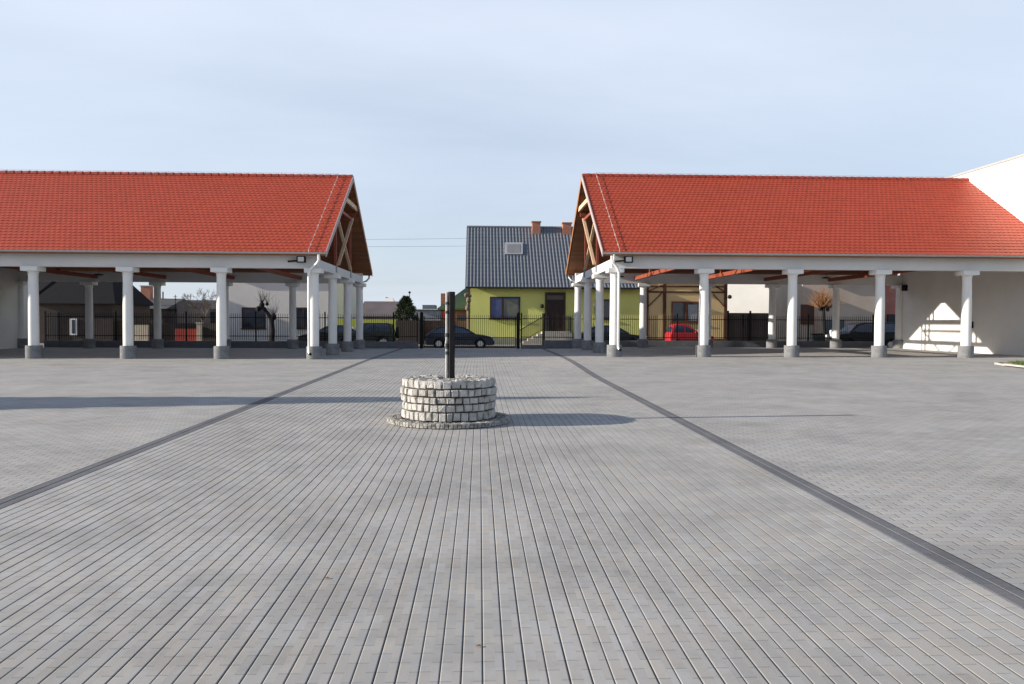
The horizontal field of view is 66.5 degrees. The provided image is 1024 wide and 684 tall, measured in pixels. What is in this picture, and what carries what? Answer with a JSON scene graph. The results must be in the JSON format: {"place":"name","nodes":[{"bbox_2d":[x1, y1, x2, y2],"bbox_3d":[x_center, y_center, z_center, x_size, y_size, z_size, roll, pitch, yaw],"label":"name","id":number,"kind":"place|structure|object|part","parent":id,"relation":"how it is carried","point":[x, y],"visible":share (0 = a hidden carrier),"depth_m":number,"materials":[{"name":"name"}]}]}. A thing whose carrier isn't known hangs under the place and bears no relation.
{"place":"outdoors","nodes":[
{"label":"outdoors","id":0,"kind":"place"},
{"bbox_2d":[0,347,399,498],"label":"paving","id":1,"kind":"structure","parent":0,"point":[65,410],"depth_m":16.25,"materials":[{"name":"grey concrete"}]},
{"bbox_2d":[0,169,372,358],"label":"market pavilion","id":2,"kind":"structure","parent":1,"relation":"on","point":[88,229],"depth_m":31.92,"materials":[{"name":"red tile"}]},
{"bbox_2d":[424,348,520,348],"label":"pavement","id":3,"kind":"structure","parent":0,"point":[474,348],"depth_m":43.32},
{"bbox_2d":[0,348,1023,683],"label":"paving","id":4,"kind":"structure","parent":0,"point":[570,522],"depth_m":5.21,"materials":[{"name":"grey concrete"}]},
{"bbox_2d":[387,374,510,429],"bbox_3d":[-0.991,0.905,12.296,1.944,0.715,1.946,0,1,-2],"label":"stone well","id":5,"kind":"object","parent":4,"relation":"on","point":[441,401],"visible":1,"depth_m":11.67,"materials":[{"name":"stone"}]},
{"bbox_2d":[445,292,454,377],"bbox_3d":[-0.981,-0.099,12.279,0.155,1.384,0.099,0,2,-26],"label":"wooden post","id":6,"kind":"object","parent":5,"relation":"on","point":[450,338],"visible":0.92,"depth_m":12.25,"materials":[{"name":"wood"}]},
{"bbox_2d":[0,350,1023,590],"bbox_3d":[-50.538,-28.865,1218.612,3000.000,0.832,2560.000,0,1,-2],"label":"ground","id":7,"kind":"structure","parent":0,"point":[672,413],"depth_m":7.94,"materials":[{"name":"grey concrete"}]},
{"bbox_2d":[39,282,55,294],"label":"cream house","id":8,"kind":"structure","parent":7,"relation":"on","point":[43,286],"depth_m":52.36,"materials":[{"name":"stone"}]},
{"bbox_2d":[117,321,133,340],"bbox_3d":[-24.380,-0.577,49.108,1.261,1.529,0.150,0,1,-2],"label":"board fence","id":9,"kind":"object","parent":7,"relation":"on","point":[119,323],"visible":0.29,"depth_m":49.02,"materials":[{"name":"brown wood"}]},
{"bbox_2d":[140,285,188,322],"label":"house","id":10,"kind":"structure","parent":7,"relation":"on","point":[168,307],"depth_m":62.81,"materials":[{"name":"grey paint"}]},
{"bbox_2d":[148,323,216,340],"bbox_3d":[-20.546,-0.492,49.270,4.679,1.384,0.150,0,1,-2],"label":"board fence","id":11,"kind":"object","parent":7,"relation":"on","point":[168,327],"visible":0.14,"depth_m":49.17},
{"bbox_2d":[161,298,215,322],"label":"house","id":12,"kind":"structure","parent":7,"relation":"on","point":[213,310],"depth_m":66.40,"materials":[{"name":"paint"}]},
{"bbox_2d":[177,302,209,322],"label":"shed roof","id":13,"kind":"structure","parent":7,"relation":"on","point":[183,307],"depth_m":59.01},
{"bbox_2d":[181,289,215,322],"bbox_3d":[-22.435,-1.964,57.166,3.462,3.933,2.837,-1,2,-42],"label":"bare tree","id":14,"kind":"object","parent":7,"relation":"on","point":[203,305],"visible":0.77,"depth_m":56.79,"materials":[{"name":"plant"}]},
{"bbox_2d":[0,348,403,508],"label":"paving border","id":15,"kind":"object","parent":7,"relation":"on","point":[29,493],"visible":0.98,"depth_m":9.42,"materials":[{"name":"grey concrete"}]},
{"bbox_2d":[44,340,417,348],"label":"plinth wall","id":16,"kind":"structure","parent":7,"relation":"on","point":[197,344],"depth_m":41.77,"materials":[{"name":"paint"}]},
{"bbox_2d":[44,310,417,341],"bbox_3d":[-14.965,-0.861,41.908,19.750,1.620,0.080,0,1,-2],"label":"iron fence","id":17,"kind":"object","parent":16,"relation":"on","point":[213,317],"visible":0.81,"depth_m":41.83,"materials":[{"name":"black metal"}]},
{"bbox_2d":[40,344,520,347],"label":"kerb","id":18,"kind":"structure","parent":7,"relation":"on","point":[432,345],"depth_m":47.56,"materials":[{"name":"concrete"}]},
{"bbox_2d":[229,283,355,340],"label":"white house","id":19,"kind":"structure","parent":7,"relation":"on","point":[243,300],"depth_m":52.34,"materials":[{"name":"paint"}]},
{"bbox_2d":[241,307,265,328],"bbox_3d":[-17.290,-1.588,52.244,1.681,1.450,0.117,0,1,-2],"label":"window","id":20,"kind":"structure","parent":19,"relation":"in","point":[251,311],"depth_m":52.27,"materials":[{"name":"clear glass"}]},
{"bbox_2d":[296,307,307,328],"bbox_3d":[-14.011,-1.592,52.380,1.292,1.454,0.117,0,1,-2],"label":"window","id":21,"kind":"structure","parent":19,"relation":"in","point":[299,310],"depth_m":52.40,"materials":[{"name":"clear glass"}]},
{"bbox_2d":[337,319,395,341],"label":"garden wall","id":22,"kind":"structure","parent":7,"relation":"on","point":[353,322],"depth_m":49.65,"materials":[{"name":"yellow paint"}]},
{"bbox_2d":[363,301,408,319],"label":"long shed","id":23,"kind":"structure","parent":7,"relation":"on","point":[379,309],"depth_m":73.36,"materials":[{"name":"paint"}]},
{"bbox_2d":[384,297,394,300],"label":"white turret","id":24,"kind":"object","parent":7,"relation":"on","point":[389,299],"visible":0.08,"depth_m":95.39,"materials":[{"name":"paint"}]},
{"bbox_2d":[392,295,419,319],"bbox_3d":[-7.009,-1.444,51.223,3.031,3.310,2.607,1,2,24],"label":"conifer","id":25,"kind":"object","parent":7,"relation":"on","point":[405,305],"visible":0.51,"depth_m":50.93,"materials":[{"name":"green plant"}]},
{"bbox_2d":[396,320,423,343],"bbox_3d":[-6.503,-0.564,49.835,1.786,1.624,0.120,0,1,-2],"label":"board fence","id":26,"kind":"object","parent":7,"relation":"on","point":[397,323],"visible":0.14,"depth_m":49.77,"materials":[{"name":"brown wood"}]},
{"bbox_2d":[420,312,422,347],"bbox_3d":[-4.899,-0.628,42.331,0.180,2.040,0.180,0,1,-2],"label":"gate post","id":27,"kind":"object","parent":7,"relation":"on","point":[421,329],"visible":0.92,"depth_m":42.24,"materials":[{"name":"black metal"}]},
{"bbox_2d":[424,315,515,347],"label":"iron gate","id":28,"kind":"structure","parent":27,"relation":"attached to","point":[480,337],"depth_m":42.44,"materials":[{"name":"black metal"}]},
{"bbox_2d":[413,309,440,320],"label":"grey warehouse","id":29,"kind":"structure","parent":7,"relation":"on","point":[430,313],"depth_m":83.66,"materials":[{"name":"metal"}]},
{"bbox_2d":[422,305,436,308],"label":"grey hut","id":30,"kind":"object","parent":7,"relation":"on","point":[429,306],"visible":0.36,"depth_m":99.57,"materials":[{"name":"grey"}]},
{"bbox_2d":[441,293,445,320],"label":"brick stack","id":31,"kind":"object","parent":7,"relation":"on","point":[443,298],"visible":0.21,"depth_m":65.75,"materials":[{"name":"red brick"}]},
{"bbox_2d":[425,321,466,339],"bbox_3d":[-4.214,-0.581,50.931,2.966,1.623,0.120,0,1,-2],"label":"board fence","id":32,"kind":"object","parent":7,"relation":"on","point":[430,326],"depth_m":50.82,"materials":[{"name":"brown wood"}]},
{"bbox_2d":[437,288,469,320],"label":"brick cottage","id":33,"kind":"structure","parent":7,"relation":"on","point":[460,302],"depth_m":57.86,"materials":[{"name":"green brick"}]},
{"bbox_2d":[457,314,465,320],"bbox_3d":[-3.731,-1.491,57.855,0.631,1.100,0.038,0,1,-2],"label":"window","id":34,"kind":"structure","parent":33,"relation":"in","point":[457,314],"depth_m":57.83,"materials":[{"name":"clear glass"}]},
{"bbox_2d":[516,312,519,348],"bbox_3d":[0.336,-0.611,42.548,0.180,2.040,0.180,0,1,-2],"label":"gate post","id":35,"kind":"object","parent":7,"relation":"on","point":[518,331],"visible":0.92,"depth_m":42.47,"materials":[{"name":"black metal"}]},
{"bbox_2d":[521,345,543,348],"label":"plinth wall","id":36,"kind":"structure","parent":7,"relation":"on","point":[532,346],"depth_m":42.48,"materials":[{"name":"paint"}]},
{"bbox_2d":[521,312,543,344],"bbox_3d":[1.101,-0.728,42.577,1.250,1.780,0.080,0,1,-2],"label":"iron fence","id":37,"kind":"object","parent":36,"relation":"on","point":[540,318],"visible":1,"depth_m":42.56,"materials":[{"name":"black metal"}]},
{"bbox_2d":[465,221,639,344],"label":"lime green house","id":38,"kind":"structure","parent":7,"relation":"on","point":[511,271],"depth_m":50.29,"materials":[{"name":"paint"}]},
{"bbox_2d":[489,297,520,319],"bbox_3d":[-0.444,-2.158,49.925,2.041,1.469,0.117,0,1,-2],"label":"window","id":39,"kind":"structure","parent":38,"relation":"in","point":[508,306],"depth_m":49.95,"materials":[{"name":"blue glass"}]},
{"bbox_2d":[545,292,565,330],"bbox_3d":[2.772,-1.943,50.083,1.319,2.485,0.077,0,1,-2],"label":"door","id":40,"kind":"structure","parent":38,"relation":"in","point":[555,302],"depth_m":50.08,"materials":[{"name":"brown wood"}]},
{"bbox_2d":[594,299,609,319],"bbox_3d":[5.857,-2.088,50.188,1.150,1.312,0.117,0,1,-2],"label":"window","id":41,"kind":"structure","parent":38,"relation":"in","point":[606,301],"depth_m":50.23,"materials":[{"name":"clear glass"}]},
{"bbox_2d":[646,284,731,340],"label":"yellow house","id":42,"kind":"structure","parent":7,"relation":"on","point":[667,300],"depth_m":50.43,"materials":[{"name":"paint"}]},
{"bbox_2d":[671,301,698,323],"bbox_3d":[11.250,-1.904,50.416,2.023,1.428,0.117,0,1,-2],"label":"window","id":43,"kind":"structure","parent":42,"relation":"in","point":[684,309],"depth_m":50.44,"materials":[{"name":"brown wood"}]},
{"bbox_2d":[544,340,873,348],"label":"plinth wall","id":44,"kind":"structure","parent":7,"relation":"on","point":[557,344],"depth_m":42.91,"materials":[{"name":"paint"}]},
{"bbox_2d":[544,312,873,340],"bbox_3d":[10.908,-0.825,42.981,18.380,1.520,0.080,0,1,-2],"label":"iron fence","id":45,"kind":"object","parent":44,"relation":"on","point":[696,319],"visible":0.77,"depth_m":42.99,"materials":[{"name":"black metal"}]},
{"bbox_2d":[727,284,768,312],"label":"blank white billboard","id":46,"kind":"structure","parent":7,"relation":"on","point":[747,298],"depth_m":62.54,"materials":[{"name":"paint"}]},
{"bbox_2d":[727,311,768,340],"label":"yard gate","id":47,"kind":"structure","parent":7,"relation":"on","point":[758,329],"depth_m":50.95,"materials":[{"name":"black metal"}]},
{"bbox_2d":[543,349,1023,608],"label":"paving border","id":48,"kind":"object","parent":7,"relation":"on","point":[995,585],"visible":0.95,"depth_m":6.44,"materials":[{"name":"grey concrete"}]},
{"bbox_2d":[775,285,885,340],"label":"beige outbuilding","id":49,"kind":"structure","parent":7,"relation":"on","point":[861,302],"depth_m":52.55,"materials":[{"name":"beige plaster"}]},
{"bbox_2d":[826,320,844,334],"bbox_3d":[21.652,-0.640,52.511,1.400,1.687,0.057,0,1,-2],"label":"door","id":50,"kind":"structure","parent":49,"relation":"in","point":[842,323],"depth_m":52.47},
{"bbox_2d":[885,285,895,322],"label":"red brick shed","id":51,"kind":"structure","parent":7,"relation":"on","point":[890,299],"depth_m":54.08,"materials":[{"name":"brick"}]},
{"bbox_2d":[887,314,894,322],"bbox_3d":[26.303,-0.865,54.079,0.662,2.100,0.095,0,1,-2],"label":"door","id":52,"kind":"structure","parent":51,"relation":"in","point":[890,317],"depth_m":54.01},
{"bbox_2d":[900,154,1023,355],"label":"white building","id":53,"kind":"structure","parent":7,"relation":"on","point":[931,310],"depth_m":35.38,"materials":[{"name":"paint"}]},
{"bbox_3d":[-36.527,-4.349,60.449,0.316,8.400,0.316,0,1,-2],"label":"utility pole","id":54,"kind":"object","parent":7,"relation":"on","visible":0},
{"bbox_2d":[384,246,429,246],"bbox_3d":[-19.820,-7.300,57.438,33.900,0.920,0.017,1,1,10],"label":"overhead wire","id":55,"kind":"object","parent":54,"relation":"attached to","point":[406,246],"visible":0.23,"depth_m":55.26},
{"bbox_2d":[0,0,1023,308],"label":"sky","id":56,"kind":"structure","parent":0,"point":[446,117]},
{"bbox_2d":[547,347,1023,589],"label":"paving","id":57,"kind":"structure","parent":0,"point":[927,446],"depth_m":12.50,"materials":[{"name":"grey concrete"}]},
{"bbox_2d":[566,172,1023,357],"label":"market pavilion","id":58,"kind":"structure","parent":57,"relation":"on","point":[707,233],"depth_m":32.40,"materials":[{"name":"red tile"}]},
{"bbox_2d":[994,361,1023,367],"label":"kerb","id":59,"kind":"structure","parent":57,"relation":"on","point":[1000,363],"depth_m":25.64,"materials":[{"name":"concrete"}]},
{"bbox_2d":[811,328,830,340],"bbox_3d":[18.523,-0.190,46.417,1.788,1.284,0.777,0,1,-2],"label":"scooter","id":60,"kind":"object","parent":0,"point":[818,336],"visible":0.26,"depth_m":46.24,"materials":[{"name":"metal"}]},
{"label":"pavement","id":61,"kind":"structure","parent":0,"visible":0},
{"bbox_2d":[39,282,153,342],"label":"brick shed","id":62,"kind":"structure","parent":61,"relation":"on","point":[63,298],"depth_m":48.58,"materials":[{"name":"brick"}]},
{"bbox_2d":[51,312,58,339],"bbox_3d":[-28.329,-0.887,48.420,0.413,1.950,0.077,0,1,-2],"label":"door","id":63,"kind":"structure","parent":62,"relation":"in","point":[53,319],"depth_m":48.38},
{"bbox_2d":[70,319,76,334],"bbox_3d":[-27.217,-0.939,48.455,0.414,1.031,0.097,0,1,-2],"label":"window","id":64,"kind":"structure","parent":62,"relation":"in","point":[72,321],"depth_m":48.42,"materials":[{"name":"white paint"}]},
{"bbox_2d":[134,325,148,340],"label":"garden wall","id":65,"kind":"structure","parent":61,"relation":"on","point":[138,331],"depth_m":48.10,"materials":[{"name":"beige paint"}]},
{"bbox_2d":[175,329,196,340],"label":"garden wall","id":66,"kind":"structure","parent":61,"relation":"on","point":[177,332],"depth_m":48.21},
{"bbox_2d":[196,322,201,340],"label":"gate pillar","id":67,"kind":"structure","parent":61,"relation":"on","point":[199,330],"depth_m":48.05,"materials":[{"name":"concrete"}]},
{"bbox_2d":[255,289,279,340],"bbox_3d":[-14.809,-1.650,47.406,1.478,3.438,1.317,0,1,-2],"label":"pollarded tree","id":68,"kind":"object","parent":61,"relation":"on","point":[266,311],"visible":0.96,"depth_m":47.20,"materials":[{"name":"brown plant"}]},
{"bbox_2d":[464,289,471,329],"bbox_3d":[-2.683,-1.585,47.859,0.584,3.488,0.428,1,1,13],"label":"pollarded tree","id":69,"kind":"object","parent":61,"relation":"on","point":[468,301],"visible":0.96,"depth_m":47.72,"materials":[{"name":"brown plant"}]},
{"bbox_2d":[520,316,571,344],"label":"front steps","id":70,"kind":"structure","parent":61,"relation":"on","point":[536,339],"depth_m":48.79,"materials":[{"name":"concrete"}]},
{"bbox_2d":[805,285,849,336],"bbox_3d":[19.502,-1.829,48.978,2.833,3.770,2.336,0,1,-2],"label":"pollarded tree","id":71,"kind":"object","parent":61,"relation":"on","point":[823,301],"visible":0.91,"depth_m":48.93,"materials":[{"name":"orange plant"}]},
{"label":"earth bed","id":72,"kind":"structure","parent":0,"visible":0},
{"bbox_2d":[1008,360,1023,364],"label":"grass","id":73,"kind":"structure","parent":72,"relation":"on","point":[1017,362],"depth_m":26.45,"materials":[{"name":"green plant"}]},
{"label":"road","id":74,"kind":"structure","parent":0,"visible":0},
{"bbox_2d":[298,325,355,340],"bbox_3d":[-10.499,-0.310,46.212,4.110,1.381,1.860,0,1,-2],"label":"saloon car","id":75,"kind":"object","parent":74,"relation":"on","point":[341,329],"visible":0.18,"depth_m":45.43,"materials":[{"name":"paint"}]},
{"bbox_2d":[337,323,399,341],"bbox_3d":[-8.488,-0.367,46.093,3.650,1.520,1.860,0,1,-2],"label":"off road car","id":76,"kind":"object","parent":74,"relation":"on","point":[367,329],"visible":0.45,"depth_m":45.37,"materials":[{"name":"paint"}]},
{"bbox_3d":[-8.574,-0.818,45.404,1.019,0.415,0.144,0,1,-2],"label":"side window","id":77,"kind":"part","parent":76,"relation":"part of","materials":[{"name":"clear glass"}]},
{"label":"side window","id":78,"kind":"part","parent":76,"relation":"part of","materials":[{"name":"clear glass"}]},
{"bbox_2d":[425,326,493,347],"bbox_3d":[-3.082,-0.270,46.120,4.060,1.370,1.860,0,1,-2],"label":"hatchback","id":79,"kind":"object","parent":74,"relation":"on","point":[467,341],"visible":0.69,"depth_m":45.35,"materials":[{"name":"paint"}]},
{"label":"side window","id":80,"kind":"part","parent":79,"relation":"part of","materials":[{"name":"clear glass"}]},
{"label":"side window","id":81,"kind":"part","parent":79,"relation":"part of","materials":[{"name":"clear glass"}]},
{"bbox_2d":[573,325,646,340],"bbox_3d":[5.805,-0.275,46.688,4.410,1.430,1.910,0,1,-2],"label":"saloon car","id":82,"kind":"object","parent":74,"relation":"on","point":[623,333],"visible":0.23,"depth_m":45.91,"materials":[{"name":"paint"}]},
{"bbox_2d":[665,324,713,340],"bbox_3d":[10.688,-0.314,47.090,2.760,1.530,1.760,0,1,-2],"label":"hatchback","id":83,"kind":"object","parent":74,"relation":"on","point":[683,330],"visible":0.21,"depth_m":46.39,"materials":[{"name":"paint"}]},
{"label":"side window","id":84,"kind":"part","parent":83,"relation":"part of","materials":[{"name":"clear glass"}]},
{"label":"side window","id":85,"kind":"part","parent":83,"relation":"part of","materials":[{"name":"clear glass"}]},
{"bbox_2d":[825,322,894,347],"bbox_3d":[21.303,-0.348,47.329,4.210,1.680,1.960,0,1,-2],"label":"estate car","id":86,"kind":"object","parent":74,"relation":"on","point":[854,330],"visible":0.35,"depth_m":46.55,"materials":[{"name":"paint"}]},
{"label":"side window","id":87,"kind":"part","parent":86,"relation":"part of","materials":[{"name":"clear glass"}]},
{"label":"side window","id":88,"kind":"part","parent":86,"relation":"part of","materials":[{"name":"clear glass"}]}
]}

